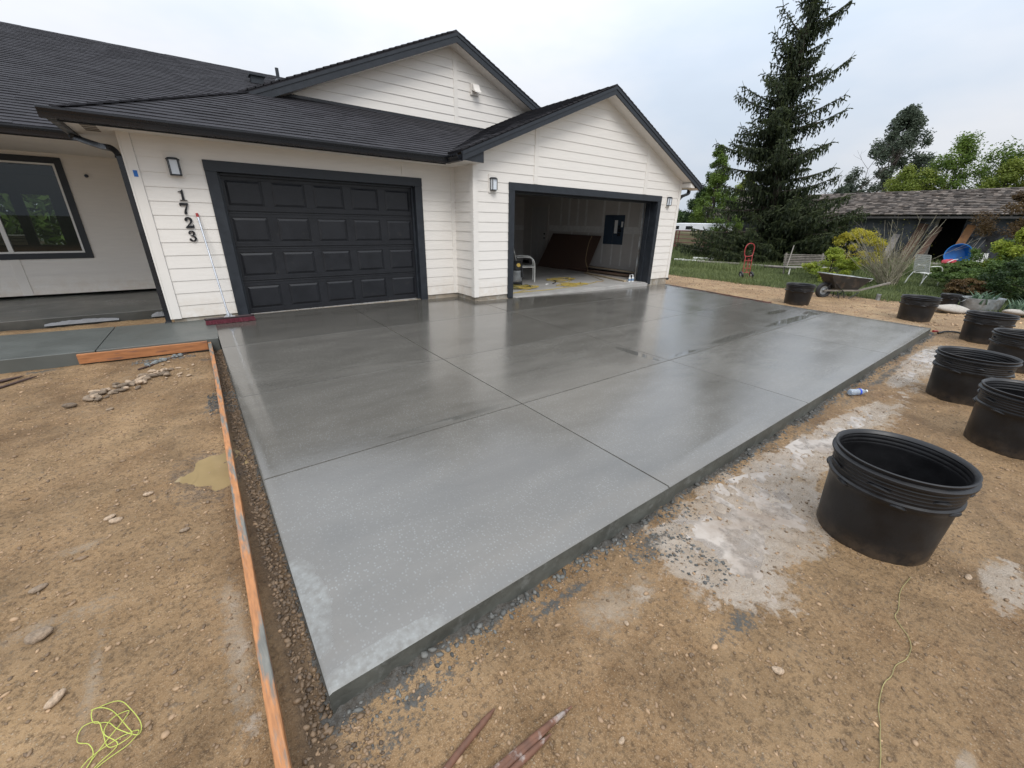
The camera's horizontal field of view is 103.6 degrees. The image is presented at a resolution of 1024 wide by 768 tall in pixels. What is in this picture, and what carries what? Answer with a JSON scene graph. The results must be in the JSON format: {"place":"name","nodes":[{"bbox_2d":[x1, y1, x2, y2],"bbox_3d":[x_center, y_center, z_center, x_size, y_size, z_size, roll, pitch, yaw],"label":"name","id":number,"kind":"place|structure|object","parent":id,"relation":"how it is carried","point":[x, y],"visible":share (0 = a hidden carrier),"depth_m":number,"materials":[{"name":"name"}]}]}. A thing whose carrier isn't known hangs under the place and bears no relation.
{"place":"outdoors","nodes":[
{"label":"outdoors","id":0,"kind":"place"},
{"bbox_2d":[214,349,389,767],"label":"gravel","id":1,"kind":"structure","parent":0,"point":[276,586],"depth_m":1.71,"materials":[{"name":"gravel"}]},
{"bbox_2d":[0,215,1023,767],"bbox_3d":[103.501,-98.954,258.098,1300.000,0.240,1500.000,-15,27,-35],"label":"ground","id":2,"kind":"structure","parent":0,"point":[700,707],"depth_m":1.76,"materials":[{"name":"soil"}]},
{"bbox_2d":[0,376,36,388],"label":"steel stake","id":3,"kind":"object","parent":2,"relation":"on","point":[15,382],"visible":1,"depth_m":4.12,"materials":[{"name":"metal"}]},
{"bbox_2d":[0,193,66,244],"bbox_3d":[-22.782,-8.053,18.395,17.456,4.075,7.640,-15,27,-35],"label":"tree","id":4,"kind":"object","parent":2,"relation":"on","point":[42,214],"visible":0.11,"depth_m":18.18,"materials":[{"name":"green plant"}]},
{"bbox_2d":[28,583,47,593],"bbox_3d":[-2.188,0.945,1.861,0.041,0.027,0.065,11,24,41],"label":"cobble","id":5,"kind":"object","parent":2,"relation":"on","point":[38,588],"visible":1,"depth_m":1.85,"materials":[{"name":"stone"}]},
{"bbox_2d":[24,626,53,644],"bbox_3d":[-1.941,1.031,1.649,0.099,0.042,0.063,-15,40,-9],"label":"cobble","id":6,"kind":"object","parent":2,"relation":"on","point":[37,635],"visible":1,"depth_m":1.64,"materials":[{"name":"stone"}]},
{"bbox_2d":[43,688,66,709],"bbox_3d":[-1.624,1.120,1.432,0.042,0.028,0.066,-4,33,32],"label":"cobble","id":7,"kind":"object","parent":2,"relation":"on","point":[54,699],"visible":1,"depth_m":1.42,"materials":[{"name":"stone"}]},
{"bbox_2d":[0,327,114,373],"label":"walkway","id":8,"kind":"structure","parent":2,"relation":"on","point":[35,351],"depth_m":4.76,"materials":[{"name":"concrete"}]},
{"bbox_2d":[61,403,77,407],"bbox_3d":[-3.973,0.191,3.616,0.099,0.049,0.057,-7,17,-36],"label":"cobble","id":9,"kind":"object","parent":2,"relation":"on","point":[68,405],"visible":1,"depth_m":3.60,"materials":[{"name":"stone"}]},
{"bbox_2d":[0,290,164,331],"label":"porch floor","id":10,"kind":"structure","parent":2,"relation":"on","point":[27,313],"depth_m":6.72,"materials":[{"name":"concrete"}]},
{"bbox_2d":[76,700,141,767],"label":"mason string","id":11,"kind":"object","parent":2,"relation":"on","point":[111,734],"visible":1,"depth_m":1.34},
{"bbox_2d":[108,517,122,523],"bbox_3d":[-2.247,0.773,2.284,0.061,0.026,0.039,-1,29,-45],"label":"cobble","id":12,"kind":"object","parent":2,"relation":"on","point":[115,520],"visible":1,"depth_m":2.28,"materials":[{"name":"stone"}]},
{"bbox_2d":[76,341,208,363],"bbox_3d":[-4.482,-0.397,4.948,1.223,0.112,0.038,-12,25,-30],"label":"form board","id":13,"kind":"object","parent":2,"relation":"on","point":[84,358],"visible":1,"depth_m":4.91,"materials":[{"name":"wood"}]},
{"bbox_2d":[96,320,221,361],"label":"walkway","id":14,"kind":"structure","parent":2,"relation":"on","point":[135,336],"depth_m":5.34,"materials":[{"name":"concrete"}]},
{"bbox_2d":[144,353,182,366],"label":"concrete lumps","id":15,"kind":"object","parent":2,"relation":"on","point":[161,360],"visible":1,"depth_m":4.81,"materials":[{"name":"concrete"}]},
{"bbox_2d":[174,469,197,484],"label":"puddle","id":16,"kind":"object","parent":2,"relation":"on","point":[190,478],"visible":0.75,"depth_m":2.70,"materials":[{"name":"liquid"}]},
{"bbox_2d":[192,449,248,490],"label":"puddle","id":17,"kind":"object","parent":2,"relation":"on","point":[216,478],"visible":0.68,"depth_m":2.78,"materials":[{"name":"liquid"}]},
{"bbox_2d":[208,342,292,767],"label":"form board","id":18,"kind":"object","parent":2,"relation":"on","point":[279,746],"visible":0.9,"depth_m":1.68,"materials":[{"name":"wood"}]},
{"bbox_2d":[0,21,703,326],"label":"house","id":19,"kind":"structure","parent":2,"relation":"on","point":[453,163],"depth_m":7.61,"materials":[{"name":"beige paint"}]},
{"bbox_2d":[0,153,94,259],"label":"window","id":20,"kind":"structure","parent":19,"relation":"in","point":[86,252],"depth_m":7.29,"materials":[{"name":"glass"}]},
{"bbox_2d":[220,175,416,313],"bbox_3d":[-3.130,-2.429,7.120,3.028,2.088,0.061,-15,27,-35],"label":"garage door","id":21,"kind":"structure","parent":19,"relation":"in","point":[300,245],"depth_m":6.95,"materials":[{"name":"paint"}]},
{"bbox_2d":[514,251,534,281],"bbox_3d":[0.293,-3.377,11.145,0.680,1.021,0.571,0,22,-3],"label":"patio chair","id":22,"kind":"object","parent":19,"relation":"on","point":[527,266],"visible":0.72,"depth_m":11.01,"materials":[{"name":"white metal"}]},
{"bbox_2d":[529,205,549,263],"bbox_3d":[1.032,-5.793,15.685,0.086,2.165,1.040,-15,27,-35],"label":"interior door","id":23,"kind":"structure","parent":19,"relation":"in","point":[539,223],"depth_m":15.65,"materials":[{"name":"paint"}]},
{"bbox_2d":[538,233,600,271],"bbox_3d":[1.919,-4.692,14.303,0.572,1.176,2.660,-15,27,-35],"label":"hardboard sheet","id":24,"kind":"object","parent":19,"relation":"on","point":[562,251],"visible":0.86,"depth_m":14.19,"materials":[{"name":"wood"}]},
{"bbox_2d":[546,277,596,285],"bbox_3d":[1.502,-2.842,11.176,1.532,0.041,1.379,-15,27,-35],"label":"extension cord","id":25,"kind":"object","parent":19,"relation":"on","point":[567,283],"visible":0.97,"depth_m":10.92,"materials":[{"name":"plastic"}]},
{"bbox_2d":[563,269,627,278],"bbox_3d":[2.765,-3.600,13.164,0.140,0.019,2.963,-15,27,-36],"label":"trim board","id":26,"kind":"object","parent":19,"relation":"on","point":[599,274],"depth_m":12.93,"materials":[{"name":"wood"}]},
{"bbox_2d":[587,271,631,277],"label":"trim board","id":27,"kind":"object","parent":26,"relation":"on","point":[608,274],"depth_m":12.82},
{"bbox_2d":[566,267,631,275],"bbox_3d":[2.808,-3.659,13.074,0.100,0.019,2.832,-16,27,-36],"label":"trim board","id":28,"kind":"object","parent":27,"relation":"on","point":[600,271],"depth_m":12.95,"materials":[{"name":"wood"}]},
{"bbox_2d":[584,272,625,281],"bbox_3d":[2.822,-3.296,12.383,0.090,0.038,2.098,-8,23,-21],"label":"lumber stud","id":29,"kind":"object","parent":19,"relation":"on","point":[605,277],"visible":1,"depth_m":12.28,"materials":[{"name":"brown wood"}]},
{"bbox_2d":[442,708,494,767],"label":"steel stake","id":30,"kind":"object","parent":2,"relation":"on","point":[465,743],"visible":1,"depth_m":1.35,"materials":[{"name":"metal"}]},
{"bbox_2d":[502,729,549,767],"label":"steel stake","id":31,"kind":"object","parent":2,"relation":"on","point":[511,762],"visible":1,"depth_m":1.33,"materials":[{"name":"metal"}]},
{"bbox_2d":[510,733,551,767],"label":"steel stake","id":32,"kind":"object","parent":2,"relation":"on","point":[522,760],"visible":1,"depth_m":1.32,"materials":[{"name":"metal"}]},
{"bbox_2d":[492,706,571,767],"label":"steel stake","id":33,"kind":"object","parent":2,"relation":"on","point":[537,733],"visible":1,"depth_m":1.36,"materials":[{"name":"metal"}]},
{"bbox_2d":[131,336,943,759],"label":"concrete crumbs","id":34,"kind":"object","parent":2,"relation":"on","point":[491,616],"visible":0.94,"depth_m":2.16,"materials":[{"name":"concrete"}]},
{"bbox_2d":[681,183,710,222],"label":"deciduous tree","id":35,"kind":"object","parent":2,"relation":"on","point":[690,204],"visible":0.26,"depth_m":47.43,"materials":[{"name":"green plant"}]},
{"bbox_2d":[677,206,721,222],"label":"distant wood","id":36,"kind":"object","parent":2,"relation":"on","point":[679,217],"visible":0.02,"depth_m":93.18,"materials":[{"name":"green plant"}]},
{"bbox_2d":[673,230,726,248],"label":"tube gate","id":37,"kind":"structure","parent":2,"relation":"on","point":[679,234],"depth_m":30.87,"materials":[{"name":"metal"}]},
{"bbox_2d":[673,223,731,245],"bbox_3d":[14.086,-11.943,32.635,6.700,2.020,1.860,13,25,28],"label":"camper truck","id":38,"kind":"object","parent":2,"relation":"on","point":[685,226],"visible":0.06,"depth_m":31.69,"materials":[{"name":"beige paint"}]},
{"bbox_2d":[687,144,730,222],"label":"deciduous tree","id":39,"kind":"object","parent":2,"relation":"on","point":[721,159],"visible":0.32,"depth_m":41.71,"materials":[{"name":"green plant"}]},
{"bbox_2d":[693,168,729,222],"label":"deciduous tree","id":40,"kind":"object","parent":2,"relation":"on","point":[717,179],"visible":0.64,"depth_m":40.34,"materials":[{"name":"green plant"}]},
{"bbox_2d":[660,519,776,603],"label":"puddle","id":41,"kind":"object","parent":2,"relation":"on","point":[718,537],"visible":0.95,"depth_m":2.25,"materials":[{"name":"liquid"}]},
{"bbox_2d":[668,284,770,302],"bbox_3d":[5.209,-2.380,10.710,0.120,0.196,3.451,-8,24,-22],"label":"form board","id":42,"kind":"object","parent":2,"relation":"on","point":[725,294],"visible":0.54,"depth_m":10.12,"materials":[{"name":"wood"}]},
{"bbox_2d":[707,193,743,236],"bbox_3d":[15.990,-11.820,29.763,2.778,4.189,2.838,13,25,27],"label":"deciduous tree","id":43,"kind":"object","parent":2,"relation":"on","point":[739,225],"visible":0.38,"depth_m":29.43,"materials":[{"name":"green plant"}]},
{"bbox_2d":[728,172,755,196],"bbox_3d":[22.957,-17.230,39.889,4.361,7.004,3.693,-15,27,-35],"label":"deciduous tree","id":44,"kind":"object","parent":2,"relation":"on","point":[739,186],"visible":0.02,"depth_m":39.09,"materials":[{"name":"green plant"}]},
{"bbox_2d":[678,472,807,567],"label":"puddle","id":45,"kind":"object","parent":2,"relation":"on","point":[764,521],"visible":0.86,"depth_m":2.52,"materials":[{"name":"liquid"}]},
{"bbox_2d":[739,243,754,277],"bbox_3d":[8.710,-4.527,14.822,0.514,1.235,0.452,1,22,0],"label":"hand truck","id":46,"kind":"object","parent":2,"relation":"on","point":[751,273],"visible":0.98,"depth_m":14.88,"materials":[{"name":"red paint"}]},
{"bbox_2d":[673,0,877,263],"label":"spruce tree","id":47,"kind":"object","parent":2,"relation":"on","point":[789,217],"visible":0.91,"depth_m":19.66,"materials":[{"name":"green plant"}]},
{"bbox_2d":[771,666,784,674],"bbox_3d":[1.065,1.146,1.611,0.049,0.021,0.032,12,27,11],"label":"cobble","id":48,"kind":"object","parent":2,"relation":"on","point":[778,670],"visible":1,"depth_m":1.61,"materials":[{"name":"stone"}]},
{"bbox_2d":[765,453,803,469],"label":"puddle","id":49,"kind":"object","parent":2,"relation":"on","point":[795,464],"visible":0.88,"depth_m":3.08,"materials":[{"name":"liquid"}]},
{"bbox_2d":[784,282,816,305],"bbox_3d":[7.123,-2.232,10.018,0.640,0.500,0.636,-18,29,-40],"label":"nursery pot","id":50,"kind":"object","parent":2,"relation":"on","point":[798,294],"visible":1,"depth_m":9.84,"materials":[{"name":"black plastic"}]},
{"bbox_2d":[781,253,829,273],"bbox_3d":[11.641,-4.721,15.957,1.770,0.865,0.485,1,22,0],"label":"garden bench","id":51,"kind":"object","parent":2,"relation":"on","point":[786,257],"visible":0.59,"depth_m":16.03,"materials":[{"name":"grey wood"}]},
{"bbox_2d":[785,432,836,464],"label":"puddle","id":52,"kind":"object","parent":2,"relation":"on","point":[813,445],"visible":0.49,"depth_m":3.36,"materials":[{"name":"liquid"}]},
{"bbox_2d":[670,245,954,277],"bbox_3d":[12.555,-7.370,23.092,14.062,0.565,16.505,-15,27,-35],"label":"grass","id":53,"kind":"structure","parent":2,"relation":"on","point":[677,255],"depth_m":18.46,"materials":[{"name":"plant"}]},
{"bbox_2d":[802,246,861,281],"bbox_3d":[11.386,-4.242,14.422,1.812,1.299,2.084,7,22,14],"label":"lime shrub","id":54,"kind":"object","parent":2,"relation":"on","point":[846,266],"visible":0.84,"depth_m":14.07,"materials":[{"name":"green plant"}]},
{"bbox_2d":[805,411,872,449],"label":"puddle","id":55,"kind":"object","parent":2,"relation":"on","point":[853,423],"visible":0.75,"depth_m":3.77,"materials":[{"name":"liquid"}]},
{"bbox_2d":[668,275,1022,336],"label":"gravel","id":56,"kind":"structure","parent":2,"relation":"on","point":[877,305],"depth_m":10.28,"materials":[{"name":"gravel"}]},
{"bbox_2d":[668,256,1023,316],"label":"grass","id":57,"kind":"structure","parent":2,"relation":"on","point":[776,276],"depth_m":14.26,"materials":[{"name":"plant"}]},
{"bbox_2d":[828,180,864,193],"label":"deciduous tree","id":58,"kind":"object","parent":2,"relation":"on","point":[852,187],"visible":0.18,"depth_m":44.21,"materials":[{"name":"green plant"}]},
{"bbox_2d":[815,272,890,298],"bbox_3d":[9.269,-2.704,11.099,1.800,0.682,0.596,0,22,-3],"label":"wheelbarrow","id":59,"kind":"object","parent":2,"relation":"on","point":[832,282],"visible":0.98,"depth_m":10.91,"materials":[{"name":"grey metal"}]},
{"bbox_2d":[847,388,867,394],"bbox_3d":[3.802,0.085,4.425,0.233,0.070,0.070,-3,22,-11],"label":"water bottle","id":60,"kind":"object","parent":2,"relation":"on","point":[859,391],"visible":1,"depth_m":4.39,"materials":[{"name":"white plastic"}]},
{"bbox_2d":[831,227,887,265],"bbox_3d":[15.937,-6.153,18.551,3.631,1.961,2.311,-15,27,-35],"label":"yellow shrub","id":61,"kind":"object","parent":2,"relation":"on","point":[840,239],"visible":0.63,"depth_m":17.89,"materials":[{"name":"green plant"}]},
{"bbox_2d":[819,139,904,193],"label":"bare tree","id":62,"kind":"object","parent":2,"relation":"on","point":[877,173],"visible":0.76,"depth_m":40.80,"materials":[{"name":"green plant"}]},
{"bbox_2d":[713,187,1023,261],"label":"old shed","id":63,"kind":"structure","parent":2,"relation":"on","point":[955,209],"depth_m":24.14,"materials":[{"name":"grey paint"}]},
{"bbox_2d":[833,103,942,193],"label":"pine tree","id":64,"kind":"object","parent":2,"relation":"on","point":[911,120],"visible":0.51,"depth_m":41.24,"materials":[{"name":"green plant"}]},
{"bbox_2d":[885,234,900,257],"bbox_3d":[23.311,-8.443,24.834,0.692,1.537,0.349,-10,24,-26],"label":"leaning board","id":65,"kind":"object","parent":2,"relation":"on","point":[897,236],"visible":0.57,"depth_m":24.78,"materials":[{"name":"wood"}]},
{"bbox_2d":[878,577,911,767],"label":"mason string","id":66,"kind":"object","parent":2,"relation":"on","point":[891,676],"visible":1,"depth_m":1.59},
{"bbox_2d":[816,429,982,566],"bbox_3d":[2.116,0.632,2.283,0.603,0.545,0.609,16,26,32],"label":"nursery pot","id":67,"kind":"object","parent":2,"relation":"on","point":[893,498],"visible":1,"depth_m":2.15,"materials":[{"name":"black plastic"}]},
{"bbox_2d":[882,163,920,191],"bbox_3d":[33.072,-15.063,34.795,4.781,7.130,5.258,-15,27,-35],"label":"deciduous tree","id":68,"kind":"object","parent":2,"relation":"on","point":[905,174],"visible":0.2,"depth_m":33.93,"materials":[{"name":"green plant"}]},
{"bbox_2d":[845,213,979,285],"bbox_3d":[12.675,-4.306,12.989,2.711,2.344,2.911,-15,27,-35],"label":"bare shrub","id":69,"kind":"object","parent":2,"relation":"on","point":[886,278],"visible":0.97,"depth_m":13.29,"materials":[{"name":"brown plant"}]},
{"bbox_2d":[898,223,928,260],"bbox_3d":[23.890,-8.431,24.023,0.906,2.177,0.402,-3,22,-10],"label":"leaning board","id":70,"kind":"object","parent":2,"relation":"on","point":[921,226],"visible":0.57,"depth_m":23.90,"materials":[{"name":"wood"}]},
{"bbox_2d":[896,294,941,321],"bbox_3d":[8.560,-1.597,8.513,0.639,0.500,0.637,-19,29,-41],"label":"nursery pot","id":71,"kind":"object","parent":2,"relation":"on","point":[916,308],"visible":1,"depth_m":8.35,"materials":[{"name":"black plastic"}]},
{"bbox_2d":[900,167,947,190],"bbox_3d":[33.618,-14.094,32.976,5.548,6.696,5.452,1,22,0],"label":"deciduous tree","id":72,"kind":"object","parent":2,"relation":"on","point":[916,185],"visible":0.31,"depth_m":32.20,"materials":[{"name":"green plant"}]},
{"bbox_2d":[905,254,942,284],"bbox_3d":[14.257,-3.920,13.877,0.680,1.021,0.571,-1,22,-4],"label":"patio chair","id":73,"kind":"object","parent":2,"relation":"on","point":[922,257],"visible":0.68,"depth_m":13.77,"materials":[{"name":"white metal"}]},
{"bbox_2d":[909,345,941,367],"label":"puddle","id":74,"kind":"object","parent":2,"relation":"on","point":[927,358],"visible":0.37,"depth_m":6.00,"materials":[{"name":"liquid"}]},
{"bbox_2d":[913,226,942,260],"bbox_3d":[24.221,-8.147,23.530,1.020,2.027,0.264,-2,22,-9],"label":"leaning board","id":75,"kind":"object","parent":2,"relation":"on","point":[928,242],"visible":0.57,"depth_m":23.44,"materials":[{"name":"wood"}]},
{"bbox_2d":[939,293,962,304],"bbox_3d":[10.664,-2.012,9.834,0.393,0.360,0.395,13,25,27],"label":"nursery pot","id":76,"kind":"object","parent":2,"relation":"on","point":[951,298],"visible":0.68,"depth_m":9.71,"materials":[{"name":"black plastic"}]},
{"bbox_2d":[937,304,968,313],"bbox_3d":[10.210,-1.748,9.344,0.819,0.174,0.373,3,35,-4],"label":"flat rock","id":77,"kind":"object","parent":2,"relation":"on","point":[954,308],"visible":0.91,"depth_m":9.24,"materials":[{"name":"stone"}]},
{"bbox_2d":[930,261,980,279],"bbox_3d":[16.054,-3.949,14.447,2.188,0.911,1.804,-15,27,-35],"label":"green shrub","id":78,"kind":"object","parent":2,"relation":"on","point":[939,269],"visible":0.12,"depth_m":14.55,"materials":[{"name":"green plant"}]},
{"bbox_2d":[919,129,993,189],"bbox_3d":[35.076,-15.229,32.614,7.318,9.128,6.672,10,23,21],"label":"deciduous tree","id":79,"kind":"object","parent":2,"relation":"on","point":[966,148],"visible":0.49,"depth_m":31.05,"materials":[{"name":"green plant"}]},
{"bbox_2d":[927,260,988,284],"bbox_3d":[14.566,-3.454,12.964,1.638,1.033,1.745,1,22,0],"label":"green shrub","id":80,"kind":"object","parent":2,"relation":"on","point":[954,267],"visible":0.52,"depth_m":12.93,"materials":[{"name":"green plant"}]},
{"bbox_2d":[956,224,975,243],"bbox_3d":[25.088,-7.806,22.569,0.836,2.119,0.332,-4,22,-12],"label":"leaning board","id":81,"kind":"object","parent":2,"relation":"on","point":[965,234],"visible":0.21,"depth_m":22.39,"materials":[{"name":"orange wood"}]},
{"bbox_2d":[942,278,991,295],"bbox_3d":[12.928,-2.682,11.448,0.956,0.660,1.624,20,28,38],"label":"green shrub","id":82,"kind":"object","parent":2,"relation":"on","point":[959,286],"visible":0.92,"depth_m":11.30,"materials":[{"name":"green plant"}]},
{"bbox_2d":[925,346,1023,406],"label":"nursery pot","id":83,"kind":"object","parent":2,"relation":"on","point":[958,374],"visible":0.93,"depth_m":4.24,"materials":[{"name":"black plastic"}]},
{"bbox_2d":[941,239,1023,286],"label":"green shrub","id":84,"kind":"object","parent":2,"relation":"on","point":[976,254],"visible":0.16,"depth_m":12.97,"materials":[{"name":"green plant"}]},
{"bbox_2d":[959,296,1006,311],"bbox_3d":[11.242,-1.925,9.687,0.973,0.295,0.564,1,22,0],"label":"wash tub","id":85,"kind":"object","parent":2,"relation":"on","point":[969,302],"visible":0.7,"depth_m":9.50,"materials":[{"name":"metal"}]},
{"bbox_2d":[970,290,1007,304],"bbox_3d":[11.316,-2.091,9.656,0.874,0.289,0.621,-41,47,-59],"label":"iris plant","id":86,"kind":"object","parent":85,"relation":"in","point":[976,295],"visible":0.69,"depth_m":9.52,"materials":[{"name":"plant"}]},
{"bbox_2d":[946,259,1023,295],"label":"green shrub","id":87,"kind":"object","parent":2,"relation":"on","point":[992,265],"visible":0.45,"depth_m":11.73,"materials":[{"name":"green plant"}]},
{"bbox_2d":[959,310,1019,344],"bbox_3d":[8.087,-0.955,6.874,0.623,0.500,0.629,-8,24,-22],"label":"nursery pot","id":88,"kind":"object","parent":2,"relation":"on","point":[978,326],"visible":0.92,"depth_m":6.76,"materials":[{"name":"black plastic"}]},
{"bbox_2d":[960,135,1023,188],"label":"deciduous tree","id":89,"kind":"object","parent":2,"relation":"on","point":[1000,155],"visible":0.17,"depth_m":30.67,"materials":[{"name":"green plant"}]},
{"bbox_2d":[963,378,1023,459],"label":"nursery pot","id":90,"kind":"object","parent":2,"relation":"on","point":[995,423],"visible":0.99,"depth_m":3.30,"materials":[{"name":"black plastic"}]},
{"bbox_2d":[969,190,1023,245],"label":"bronze maple","id":91,"kind":"object","parent":2,"relation":"on","point":[985,227],"visible":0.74,"depth_m":13.79,"materials":[{"name":"brown plant"}]},
{"bbox_2d":[974,254,1023,302],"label":"green shrub","id":92,"kind":"object","parent":2,"relation":"on","point":[1015,269],"visible":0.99,"depth_m":10.68,"materials":[{"name":"green plant"}]},
{"bbox_2d":[974,155,1023,188],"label":"deciduous tree","id":93,"kind":"object","parent":2,"relation":"on","point":[1010,172],"visible":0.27,"depth_m":28.08,"materials":[{"name":"green plant"}]},
{"bbox_2d":[975,227,1023,286],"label":"lime shrub","id":94,"kind":"object","parent":2,"relation":"on","point":[1011,249],"visible":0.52,"depth_m":12.12,"materials":[{"name":"green plant"}]},
{"bbox_2d":[977,146,1023,187],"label":"deciduous tree","id":95,"kind":"object","parent":2,"relation":"on","point":[1020,155],"visible":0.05,"depth_m":29.17,"materials":[{"name":"green plant"}]},
{"bbox_2d":[987,328,1023,373],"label":"nursery pot","id":96,"kind":"object","parent":2,"relation":"on","point":[1009,341],"visible":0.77,"depth_m":5.35,"materials":[{"name":"black plastic"}]},
{"bbox_2d":[1002,309,1023,316],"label":"flat rock","id":97,"kind":"object","parent":2,"relation":"on","point":[1015,312],"visible":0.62,"depth_m":8.98,"materials":[{"name":"stone"}]},
{"bbox_2d":[1004,298,1023,317],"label":"iris plant","id":98,"kind":"object","parent":2,"relation":"on","point":[1015,305],"visible":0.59,"depth_m":9.30,"materials":[{"name":"plant"}]},
{"bbox_3d":[23.382,-6.251,21.271,3.300,0.210,0.900,1,22,0],"label":"work table","id":99,"kind":"object","parent":2,"relation":"on","visible":0},
{"bbox_2d":[943,243,971,260],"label":"kiddie pool","id":100,"kind":"structure","parent":99,"relation":"on","point":[964,252],"depth_m":21.25,"materials":[{"name":"blue plastic"}]},
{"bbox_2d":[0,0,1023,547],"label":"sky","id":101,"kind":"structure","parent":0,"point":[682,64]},
{"bbox_2d":[513,261,522,284],"bbox_3d":[0.098,-2.888,10.463,0.403,0.600,0.350,1,22,0],"label":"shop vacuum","id":102,"kind":"object","parent":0,"point":[518,273],"visible":0.59,"depth_m":10.33,"materials":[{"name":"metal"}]},
{"bbox_2d":[215,284,930,713],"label":"driveway","id":103,"kind":"structure","parent":0,"point":[427,466],"depth_m":3.39,"materials":[{"name":"concrete"}]},
{"bbox_2d":[195,213,255,324],"bbox_3d":[-4.319,-1.688,5.918,0.638,1.514,0.475,-15,27,-35],"label":"push broom","id":104,"kind":"object","parent":103,"relation":"on","point":[227,318],"visible":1,"depth_m":5.97,"materials":[{"name":"metal"}]},
{"bbox_3d":[-16.712,-4.491,13.134,1.590,0.080,1.000,-15,27,-35],"label":"lumber plank","id":105,"kind":"object","parent":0,"visible":0},
{"bbox_2d":[0,241,44,244],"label":"lumber plank","id":106,"kind":"object","parent":105,"relation":"on","point":[19,243],"visible":0.5,"depth_m":13.05,"materials":[{"name":"brown wood"}]},
{"bbox_2d":[0,238,39,241],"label":"lumber plank","id":107,"kind":"object","parent":106,"relation":"on","point":[16,240],"visible":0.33,"depth_m":13.04,"materials":[{"name":"brown wood"}]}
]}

